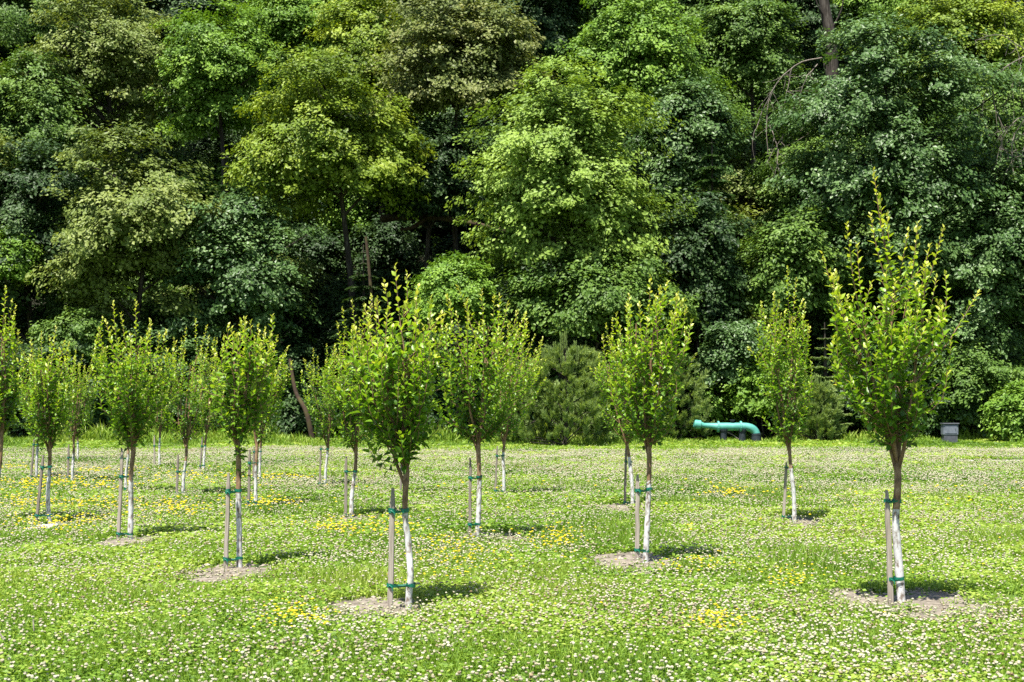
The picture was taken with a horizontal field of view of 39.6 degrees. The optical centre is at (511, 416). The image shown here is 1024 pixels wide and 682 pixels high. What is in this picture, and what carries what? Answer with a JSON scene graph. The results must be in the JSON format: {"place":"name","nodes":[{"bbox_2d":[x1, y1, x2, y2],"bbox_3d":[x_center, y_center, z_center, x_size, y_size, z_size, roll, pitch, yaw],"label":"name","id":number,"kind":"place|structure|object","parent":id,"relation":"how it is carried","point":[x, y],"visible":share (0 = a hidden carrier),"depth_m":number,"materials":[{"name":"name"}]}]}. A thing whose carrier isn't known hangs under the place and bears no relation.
{"place":"outdoors","nodes":[
{"label":"outdoors","id":0,"kind":"place"},
{"bbox_2d":[3,21,1022,681],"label":"ground","id":1,"kind":"structure","parent":0,"point":[757,425],"depth_m":96.56,"materials":[{"name":"plant"}]},
{"bbox_2d":[0,285,22,476],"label":"young tree","id":2,"kind":"object","parent":1,"relation":"on","point":[5,381],"visible":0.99,"depth_m":22.75,"materials":[{"name":"green plant"}]},
{"bbox_2d":[0,5,43,94],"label":"broadleaf tree","id":3,"kind":"object","parent":1,"relation":"on","point":[21,20],"visible":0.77,"depth_m":107.51,"materials":[{"name":"green plant"}]},
{"bbox_2d":[0,224,45,435],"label":"broadleaf tree","id":4,"kind":"object","parent":1,"relation":"on","point":[18,272],"visible":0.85,"depth_m":87.19,"materials":[{"name":"green plant"}]},
{"bbox_2d":[0,334,74,436],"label":"shrub","id":5,"kind":"object","parent":1,"relation":"on","point":[22,345],"visible":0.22,"depth_m":87.07,"materials":[{"name":"green plant"}]},
{"bbox_2d":[13,348,61,475],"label":"young tree","id":6,"kind":"object","parent":1,"relation":"on","point":[25,427],"visible":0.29,"depth_m":37.42,"materials":[{"name":"green plant"}]},
{"bbox_2d":[0,0,83,74],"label":"broadleaf tree","id":7,"kind":"object","parent":1,"relation":"on","point":[26,5],"visible":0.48,"depth_m":120.01,"materials":[{"name":"green plant"}]},
{"bbox_2d":[24,521,70,529],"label":"bare soil","id":8,"kind":"structure","parent":1,"relation":"on","point":[49,525],"depth_m":21.70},
{"bbox_2d":[14,325,81,523],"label":"young tree","id":9,"kind":"object","parent":8,"relation":"on","point":[45,395],"visible":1,"depth_m":22.16,"materials":[{"name":"green plant"}]},
{"bbox_2d":[0,45,103,196],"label":"broadleaf tree","id":10,"kind":"object","parent":1,"relation":"on","point":[27,112],"visible":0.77,"depth_m":100.04,"materials":[{"name":"green plant"}]},
{"bbox_2d":[0,130,122,344],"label":"broadleaf tree","id":11,"kind":"object","parent":1,"relation":"on","point":[20,213],"visible":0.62,"depth_m":89.37,"materials":[{"name":"green plant"}]},
{"bbox_2d":[24,304,127,428],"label":"shrub","id":12,"kind":"object","parent":1,"relation":"on","point":[80,327],"visible":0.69,"depth_m":85.92,"materials":[{"name":"green plant"}]},
{"bbox_2d":[58,350,104,479],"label":"young tree","id":13,"kind":"object","parent":1,"relation":"on","point":[74,431],"visible":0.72,"depth_m":35.66,"materials":[{"name":"green plant"}]},
{"bbox_2d":[22,320,143,428],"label":"shrub","id":14,"kind":"object","parent":1,"relation":"on","point":[85,361],"visible":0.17,"depth_m":85.64,"materials":[{"name":"green plant"}]},
{"bbox_2d":[0,0,208,177],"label":"broadleaf tree","id":15,"kind":"object","parent":1,"relation":"on","point":[115,47],"visible":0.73,"depth_m":103.96,"materials":[{"name":"green plant"}]},
{"bbox_2d":[11,112,234,418],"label":"broadleaf tree","id":16,"kind":"object","parent":1,"relation":"on","point":[107,233],"visible":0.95,"depth_m":87.02,"materials":[{"name":"green plant"}]},
{"bbox_2d":[91,535,154,547],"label":"bare soil","id":17,"kind":"structure","parent":1,"relation":"on","point":[113,542],"depth_m":18.92,"materials":[{"name":"soil"}]},
{"bbox_2d":[116,451,134,538],"bbox_3d":[-5.263,1.164,19.356,0.255,1.383,0.110,0,0,0],"label":"wooden stake","id":18,"kind":"object","parent":17,"relation":"on","point":[121,477],"visible":0.97,"depth_m":19.33,"materials":[{"name":"brown wood"}]},
{"bbox_2d":[90,299,178,538],"bbox_3d":[-5.128,0.084,19.280,1.204,3.348,1.294,0,0,0],"label":"young tree","id":19,"kind":"object","parent":17,"relation":"on","point":[127,420],"visible":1,"depth_m":19.25,"materials":[{"name":"green plant"}]},
{"bbox_2d":[141,356,180,464],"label":"young tree","id":20,"kind":"object","parent":1,"relation":"on","point":[160,428],"visible":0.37,"depth_m":45.54,"materials":[{"name":"green plant"}]},
{"bbox_2d":[101,316,239,427],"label":"shrub","id":21,"kind":"object","parent":1,"relation":"on","point":[190,346],"visible":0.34,"depth_m":86.85,"materials":[{"name":"green plant"}]},
{"bbox_2d":[108,0,246,59],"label":"broadleaf tree","id":22,"kind":"object","parent":1,"relation":"on","point":[169,5],"visible":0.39,"depth_m":118.21,"materials":[{"name":"green plant"}]},
{"bbox_2d":[158,318,226,493],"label":"young tree","id":23,"kind":"object","parent":1,"relation":"on","point":[187,437],"visible":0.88,"depth_m":29.88,"materials":[{"name":"green plant"}]},
{"bbox_2d":[193,349,225,469],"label":"young tree","id":24,"kind":"object","parent":1,"relation":"on","point":[209,426],"visible":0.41,"depth_m":42.27,"materials":[{"name":"green plant"}]},
{"bbox_2d":[142,0,283,201],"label":"broadleaf tree","id":25,"kind":"object","parent":1,"relation":"on","point":[207,56],"visible":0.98,"depth_m":102.29,"materials":[{"name":"green plant"}]},
{"bbox_2d":[193,155,249,362],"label":"conifer tree","id":26,"kind":"object","parent":1,"relation":"on","point":[223,186],"visible":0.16,"depth_m":93.92,"materials":[{"name":"green plant"}]},
{"bbox_2d":[179,560,279,582],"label":"bare soil","id":27,"kind":"structure","parent":1,"relation":"on","point":[217,568],"depth_m":15.20,"materials":[{"name":"soil"}]},
{"bbox_2d":[223,472,242,567],"bbox_3d":[-3.040,1.227,15.505,0.221,1.227,0.106,0,0,0],"label":"wooden stake","id":28,"kind":"object","parent":27,"relation":"on","point":[228,492],"visible":0.92,"depth_m":15.48,"materials":[{"name":"brown wood"}]},
{"bbox_2d":[197,315,283,566],"bbox_3d":[-2.990,0.297,15.658,0.936,2.886,0.833,0,0,0],"label":"young tree","id":29,"kind":"object","parent":27,"relation":"on","point":[247,405],"visible":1,"depth_m":15.61,"materials":[{"name":"green plant"}]},
{"bbox_2d":[140,176,330,367],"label":"broadleaf tree","id":30,"kind":"object","parent":1,"relation":"on","point":[242,270],"visible":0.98,"depth_m":87.98,"materials":[{"name":"green plant"}]},
{"bbox_2d":[246,326,292,504],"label":"young tree","id":31,"kind":"object","parent":1,"relation":"on","point":[258,438],"visible":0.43,"depth_m":26.19,"materials":[{"name":"green plant"}]},
{"bbox_2d":[227,329,328,403],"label":"shrub","id":32,"kind":"object","parent":1,"relation":"on","point":[291,354],"visible":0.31,"depth_m":89.12,"materials":[{"name":"green plant"}]},
{"bbox_2d":[222,0,374,137],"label":"broadleaf tree","id":33,"kind":"object","parent":1,"relation":"on","point":[288,21],"visible":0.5,"depth_m":107.66,"materials":[{"name":"green plant"}]},
{"bbox_2d":[288,358,314,438],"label":"bare trunk","id":34,"kind":"object","parent":1,"relation":"on","point":[306,413],"visible":0.81,"depth_m":85.53,"materials":[{"name":"brown wood"}]},
{"bbox_2d":[300,344,345,484],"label":"young tree","id":35,"kind":"object","parent":1,"relation":"on","point":[328,422],"visible":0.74,"depth_m":33.58,"materials":[{"name":"green plant"}]},
{"bbox_2d":[220,34,438,382],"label":"broadleaf tree","id":36,"kind":"object","parent":1,"relation":"on","point":[328,158],"visible":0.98,"depth_m":90.09,"materials":[{"name":"green plant"}]},
{"bbox_2d":[311,515,379,521],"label":"bare soil","id":37,"kind":"structure","parent":1,"relation":"on","point":[354,517],"depth_m":23.47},
{"bbox_2d":[316,293,390,517],"bbox_3d":[-2.585,-0.141,23.543,1.050,3.795,1.128,0,0,24],"label":"young tree","id":38,"kind":"object","parent":37,"relation":"on","point":[353,440],"visible":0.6,"depth_m":23.47,"materials":[{"name":"green plant"}]},
{"bbox_2d":[315,245,401,436],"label":"conifer tree","id":39,"kind":"object","parent":1,"relation":"on","point":[364,287],"visible":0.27,"depth_m":88.17,"materials":[{"name":"green plant"}]},
{"bbox_2d":[298,0,431,221],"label":"broadleaf tree","id":40,"kind":"object","parent":1,"relation":"on","point":[355,16],"visible":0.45,"depth_m":101.74,"materials":[{"name":"green plant"}]},
{"bbox_2d":[364,236,376,411],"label":"bare trunk","id":41,"kind":"object","parent":1,"relation":"on","point":[369,272],"visible":0.48,"depth_m":87.92,"materials":[{"name":"brown wood"}]},
{"bbox_2d":[328,595,431,621],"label":"bare soil","id":42,"kind":"structure","parent":1,"relation":"on","point":[372,599],"depth_m":12.56,"materials":[{"name":"soil"}]},
{"bbox_2d":[336,263,449,608],"bbox_3d":[-1.027,0.205,12.395,0.997,3.092,0.997,0,0,0],"label":"young tree","id":43,"kind":"object","parent":42,"relation":"on","point":[405,438],"visible":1,"depth_m":12.26,"materials":[{"name":"green plant"}]},
{"bbox_2d":[386,488,415,608],"bbox_3d":[-0.967,1.237,12.390,0.254,1.224,0.104,0,0,0],"label":"wooden stake","id":44,"kind":"object","parent":42,"relation":"on","point":[390,584],"visible":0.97,"depth_m":12.37,"materials":[{"name":"brown wood"}]},
{"bbox_2d":[345,108,501,326],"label":"broadleaf tree","id":45,"kind":"object","parent":1,"relation":"on","point":[439,185],"visible":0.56,"depth_m":94.92,"materials":[{"name":"green plant"}]},
{"bbox_2d":[380,207,505,232],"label":"fallen trunk","id":46,"kind":"object","parent":45,"relation":"on","point":[386,218],"visible":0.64,"depth_m":96.18,"materials":[{"name":"brown wood"}]},
{"bbox_2d":[374,0,483,27],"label":"broadleaf tree","id":47,"kind":"object","parent":1,"relation":"on","point":[410,8],"visible":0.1,"depth_m":117.44,"materials":[{"name":"green plant"}]},
{"bbox_2d":[393,321,493,408],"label":"shrub","id":48,"kind":"object","parent":1,"relation":"on","point":[456,328],"visible":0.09,"depth_m":89.81,"materials":[{"name":"green plant"}]},
{"bbox_2d":[405,249,512,436],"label":"broadleaf tree","id":49,"kind":"object","parent":1,"relation":"on","point":[446,275],"visible":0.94,"depth_m":84.65,"materials":[{"name":"green plant"}]},
{"bbox_2d":[365,0,568,318],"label":"broadleaf tree","id":50,"kind":"object","parent":1,"relation":"on","point":[455,66],"visible":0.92,"depth_m":95.35,"materials":[{"name":"green plant"}]},
{"bbox_2d":[451,531,533,540],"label":"bare soil","id":51,"kind":"structure","parent":1,"relation":"on","point":[490,535],"depth_m":19.55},
{"bbox_2d":[468,458,481,535],"bbox_3d":[-0.504,1.205,19.356,0.200,1.272,0.106,0,0,0],"label":"wooden stake","id":52,"kind":"object","parent":51,"relation":"on","point":[470,478],"visible":0.98,"depth_m":19.34,"materials":[{"name":"brown wood"}]},
{"bbox_2d":[432,284,538,536],"bbox_3d":[-0.358,-0.024,19.315,1.463,3.536,1.489,0,0,0],"label":"young tree","id":53,"kind":"object","parent":51,"relation":"on","point":[483,415],"visible":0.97,"depth_m":19.25,"materials":[{"name":"green plant"}]},
{"bbox_2d":[464,273,554,365],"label":"shrub","id":54,"kind":"object","parent":1,"relation":"on","point":[536,339],"visible":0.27,"depth_m":86.77,"materials":[{"name":"green plant"}]},
{"bbox_2d":[0,410,1023,681],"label":"grass","id":55,"kind":"structure","parent":1,"relation":"on","point":[456,658],"depth_m":15.10,"materials":[{"name":"green plant"}]},
{"bbox_2d":[0,443,1023,681],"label":"clover flowers","id":56,"kind":"object","parent":1,"relation":"on","point":[799,654],"visible":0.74,"depth_m":17.25,"materials":[{"name":"plant"}]},
{"bbox_2d":[0,0,1023,438],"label":"forest understory","id":57,"kind":"object","parent":1,"relation":"on","point":[328,294],"visible":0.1,"depth_m":100.68,"materials":[{"name":"green plant"}]},
{"bbox_2d":[0,462,1023,673],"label":"yellow flowers","id":58,"kind":"object","parent":1,"relation":"on","point":[374,529],"visible":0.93,"depth_m":20.42,"materials":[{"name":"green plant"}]},
{"bbox_2d":[4,32,1019,437],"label":"undergrowth","id":59,"kind":"object","parent":1,"relation":"on","point":[450,316],"visible":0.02,"depth_m":98.00,"materials":[{"name":"green plant"}]},
{"bbox_2d":[484,310,546,493],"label":"young tree","id":60,"kind":"object","parent":1,"relation":"on","point":[529,377],"visible":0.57,"depth_m":29.87,"materials":[{"name":"green plant"}]},
{"bbox_2d":[484,352,563,441],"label":"pine bush","id":61,"kind":"object","parent":1,"relation":"on","point":[540,425],"visible":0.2,"depth_m":77.97,"materials":[{"name":"green plant"}]},
{"bbox_2d":[451,0,602,113],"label":"broadleaf tree","id":62,"kind":"object","parent":1,"relation":"on","point":[556,24],"visible":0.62,"depth_m":111.92,"materials":[{"name":"green plant"}]},
{"bbox_2d":[501,331,619,444],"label":"pine bush","id":63,"kind":"object","parent":1,"relation":"on","point":[571,358],"visible":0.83,"depth_m":75.77,"materials":[{"name":"green plant"}]},
{"bbox_2d":[443,47,698,426],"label":"broadleaf tree","id":64,"kind":"object","parent":1,"relation":"on","point":[546,138],"visible":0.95,"depth_m":85.59,"materials":[{"name":"green plant"}]},
{"bbox_2d":[534,0,653,77],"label":"broadleaf tree","id":65,"kind":"object","parent":1,"relation":"on","point":[588,14],"visible":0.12,"depth_m":115.73,"materials":[{"name":"green plant"}]},
{"bbox_2d":[494,239,710,430],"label":"broadleaf tree","id":66,"kind":"object","parent":1,"relation":"on","point":[598,297],"visible":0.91,"depth_m":83.81,"materials":[{"name":"green plant"}]},
{"bbox_2d":[596,503,634,511],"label":"bare soil","id":67,"kind":"structure","parent":1,"relation":"on","point":[621,506],"depth_m":25.95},
{"bbox_2d":[589,317,643,505],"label":"young tree","id":68,"kind":"object","parent":67,"relation":"on","point":[626,436],"visible":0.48,"depth_m":25.95,"materials":[{"name":"green plant"}]},
{"bbox_2d":[567,359,667,440],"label":"pine bush","id":69,"kind":"object","parent":1,"relation":"on","point":[574,412],"visible":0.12,"depth_m":79.12,"materials":[{"name":"green plant"}]},
{"bbox_2d":[585,550,692,575],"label":"bare soil","id":70,"kind":"structure","parent":1,"relation":"on","point":[629,556],"depth_m":16.37,"materials":[{"name":"soil"}]},
{"bbox_2d":[634,475,652,560],"bbox_3d":[1.495,1.256,16.181,0.210,1.181,0.104,0,0,0],"label":"wooden stake","id":71,"kind":"object","parent":70,"relation":"on","point":[637,549],"visible":0.97,"depth_m":16.16,"materials":[{"name":"brown wood"}]},
{"bbox_2d":[606,274,696,562],"bbox_3d":[1.585,0.065,16.174,1.031,3.370,0.962,0,0,28],"label":"young tree","id":72,"kind":"object","parent":70,"relation":"on","point":[653,419],"visible":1,"depth_m":16.09,"materials":[{"name":"green plant"}]},
{"bbox_2d":[543,0,736,219],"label":"broadleaf tree","id":73,"kind":"object","parent":1,"relation":"on","point":[633,49],"visible":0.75,"depth_m":97.19,"materials":[{"name":"green plant"}]},
{"bbox_2d":[641,344,716,438],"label":"pine bush","id":74,"kind":"object","parent":1,"relation":"on","point":[697,407],"visible":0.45,"depth_m":83.44,"materials":[{"name":"green plant"}]},
{"bbox_2d":[620,0,746,59],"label":"broadleaf tree","id":75,"kind":"object","parent":1,"relation":"on","point":[689,4],"visible":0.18,"depth_m":117.02,"materials":[{"name":"green plant"}]},
{"bbox_2d":[615,71,766,280],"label":"broadleaf tree","id":76,"kind":"object","parent":1,"relation":"on","point":[697,112],"visible":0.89,"depth_m":94.04,"materials":[{"name":"green plant"}]},
{"bbox_2d":[636,178,772,361],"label":"broadleaf tree","id":77,"kind":"object","parent":1,"relation":"on","point":[702,263],"visible":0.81,"depth_m":87.17,"materials":[{"name":"green plant"}]},
{"bbox_2d":[677,135,754,362],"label":"conifer tree","id":78,"kind":"object","parent":1,"relation":"on","point":[711,181],"visible":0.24,"depth_m":91.94,"materials":[{"name":"green plant"}]},
{"bbox_2d":[693,420,760,440],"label":"water pipe","id":79,"kind":"object","parent":1,"relation":"on","point":[740,427],"visible":0.94,"depth_m":81.81,"materials":[{"name":"metal"}]},
{"bbox_2d":[691,318,786,436],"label":"broadleaf tree","id":80,"kind":"object","parent":1,"relation":"on","point":[728,353],"visible":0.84,"depth_m":85.54,"materials":[{"name":"green plant"}]},
{"bbox_2d":[677,0,810,216],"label":"broadleaf tree","id":81,"kind":"object","parent":1,"relation":"on","point":[748,37],"visible":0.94,"depth_m":102.13,"materials":[{"name":"green plant"}]},
{"bbox_2d":[720,344,813,438],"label":"shrub","id":82,"kind":"object","parent":1,"relation":"on","point":[752,399],"visible":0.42,"depth_m":84.97,"materials":[{"name":"green plant"}]},
{"bbox_2d":[718,0,851,80],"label":"broadleaf tree","id":83,"kind":"object","parent":1,"relation":"on","point":[809,9],"visible":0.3,"depth_m":115.86,"materials":[{"name":"green plant"}]},
{"bbox_2d":[768,515,822,526],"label":"bare soil","id":84,"kind":"structure","parent":1,"relation":"on","point":[804,519],"depth_m":22.88,"materials":[{"name":"soil"}]},
{"bbox_2d":[747,265,814,521],"bbox_3d":[4.299,-0.312,22.418,0.965,4.112,1.033,0,0,38],"label":"young tree","id":85,"kind":"object","parent":84,"relation":"on","point":[785,428],"visible":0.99,"depth_m":22.36,"materials":[{"name":"green plant"}]},
{"bbox_2d":[741,135,850,237],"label":"broadleaf tree","id":86,"kind":"object","parent":1,"relation":"on","point":[778,198],"visible":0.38,"depth_m":95.74,"materials":[{"name":"green plant"}]},
{"bbox_2d":[734,201,884,354],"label":"broadleaf tree","id":87,"kind":"object","parent":1,"relation":"on","point":[784,243],"visible":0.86,"depth_m":87.11,"materials":[{"name":"green plant"}]},
{"bbox_2d":[785,372,847,439],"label":"pine bush","id":88,"kind":"object","parent":1,"relation":"on","point":[819,423],"visible":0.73,"depth_m":82.22,"materials":[{"name":"green plant"}]},
{"bbox_2d":[799,322,853,437],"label":"conifer tree","id":89,"kind":"object","parent":1,"relation":"on","point":[825,358],"visible":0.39,"depth_m":83.76,"materials":[{"name":"green plant"}]},
{"bbox_2d":[815,0,843,95],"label":"bare trunk","id":90,"kind":"object","parent":1,"relation":"on","point":[825,13],"visible":0.63,"depth_m":103.65,"materials":[{"name":"brown plant"}]},
{"bbox_2d":[808,336,911,432],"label":"shrub","id":91,"kind":"object","parent":1,"relation":"on","point":[850,409],"visible":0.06,"depth_m":87.05,"materials":[{"name":"green plant"}]},
{"bbox_2d":[830,0,938,76],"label":"broadleaf tree","id":92,"kind":"object","parent":1,"relation":"on","point":[875,5],"visible":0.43,"depth_m":115.64,"materials":[{"name":"green plant"}]},
{"bbox_2d":[753,8,1023,361],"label":"broadleaf tree","id":93,"kind":"object","parent":1,"relation":"on","point":[908,180],"visible":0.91,"depth_m":86.84,"materials":[{"name":"green plant"}]},
{"bbox_2d":[752,57,830,177],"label":"dry branch","id":94,"kind":"object","parent":93,"relation":"attached to","point":[770,94],"visible":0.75,"depth_m":91.53,"materials":[{"name":"brown wood"}]},
{"bbox_2d":[974,27,1023,140],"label":"dry branch","id":95,"kind":"object","parent":93,"relation":"attached to","point":[999,84],"visible":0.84,"depth_m":86.43,"materials":[{"name":"brown wood"}]},
{"bbox_2d":[808,587,1019,621],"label":"bare soil","id":96,"kind":"structure","parent":1,"relation":"on","point":[933,598],"depth_m":12.94,"materials":[{"name":"soil"}]},
{"bbox_2d":[884,490,904,603],"bbox_3d":[3.414,1.257,12.710,0.184,1.193,0.118,0,0,0],"label":"wooden stake","id":97,"kind":"object","parent":96,"relation":"on","point":[888,501],"visible":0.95,"depth_m":12.69,"materials":[{"name":"brown wood"}]},
{"bbox_2d":[819,166,979,602],"bbox_3d":[3.426,-0.231,12.764,1.119,3.975,1.286,0,0,41],"label":"young tree","id":98,"kind":"object","parent":96,"relation":"on","point":[899,411],"visible":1,"depth_m":12.64,"materials":[{"name":"green plant"}]},
{"bbox_2d":[892,317,960,436],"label":"shrub","id":99,"kind":"object","parent":1,"relation":"on","point":[928,381],"visible":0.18,"depth_m":86.16,"materials":[{"name":"green plant"}]},
{"bbox_2d":[940,423,958,442],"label":"utility box","id":100,"kind":"object","parent":1,"relation":"on","point":[949,432],"visible":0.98,"depth_m":79.75,"materials":[{"name":"grey metal"}]},
{"bbox_2d":[883,0,1023,168],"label":"broadleaf tree","id":101,"kind":"object","parent":1,"relation":"on","point":[990,18],"visible":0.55,"depth_m":100.78,"materials":[{"name":"green plant"}]},
{"bbox_2d":[890,138,1023,362],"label":"broadleaf tree","id":102,"kind":"object","parent":1,"relation":"on","point":[988,270],"visible":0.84,"depth_m":86.11,"materials":[{"name":"green plant"}]},
{"bbox_2d":[896,309,1023,370],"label":"shrub","id":103,"kind":"object","parent":1,"relation":"on","point":[997,339],"visible":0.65,"depth_m":86.09,"materials":[{"name":"green plant"}]},
{"bbox_2d":[917,338,1023,431],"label":"shrub","id":104,"kind":"object","parent":1,"relation":"on","point":[976,375],"visible":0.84,"depth_m":84.59,"materials":[{"name":"green plant"}]},
{"bbox_2d":[926,57,1023,211],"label":"broadleaf tree","id":105,"kind":"object","parent":1,"relation":"on","point":[1016,106],"visible":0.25,"depth_m":96.14,"materials":[{"name":"green plant"}]},
{"bbox_2d":[978,379,1023,440],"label":"shrub","id":106,"kind":"object","parent":1,"relation":"on","point":[1009,418],"visible":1,"depth_m":81.27,"materials":[{"name":"green plant"}]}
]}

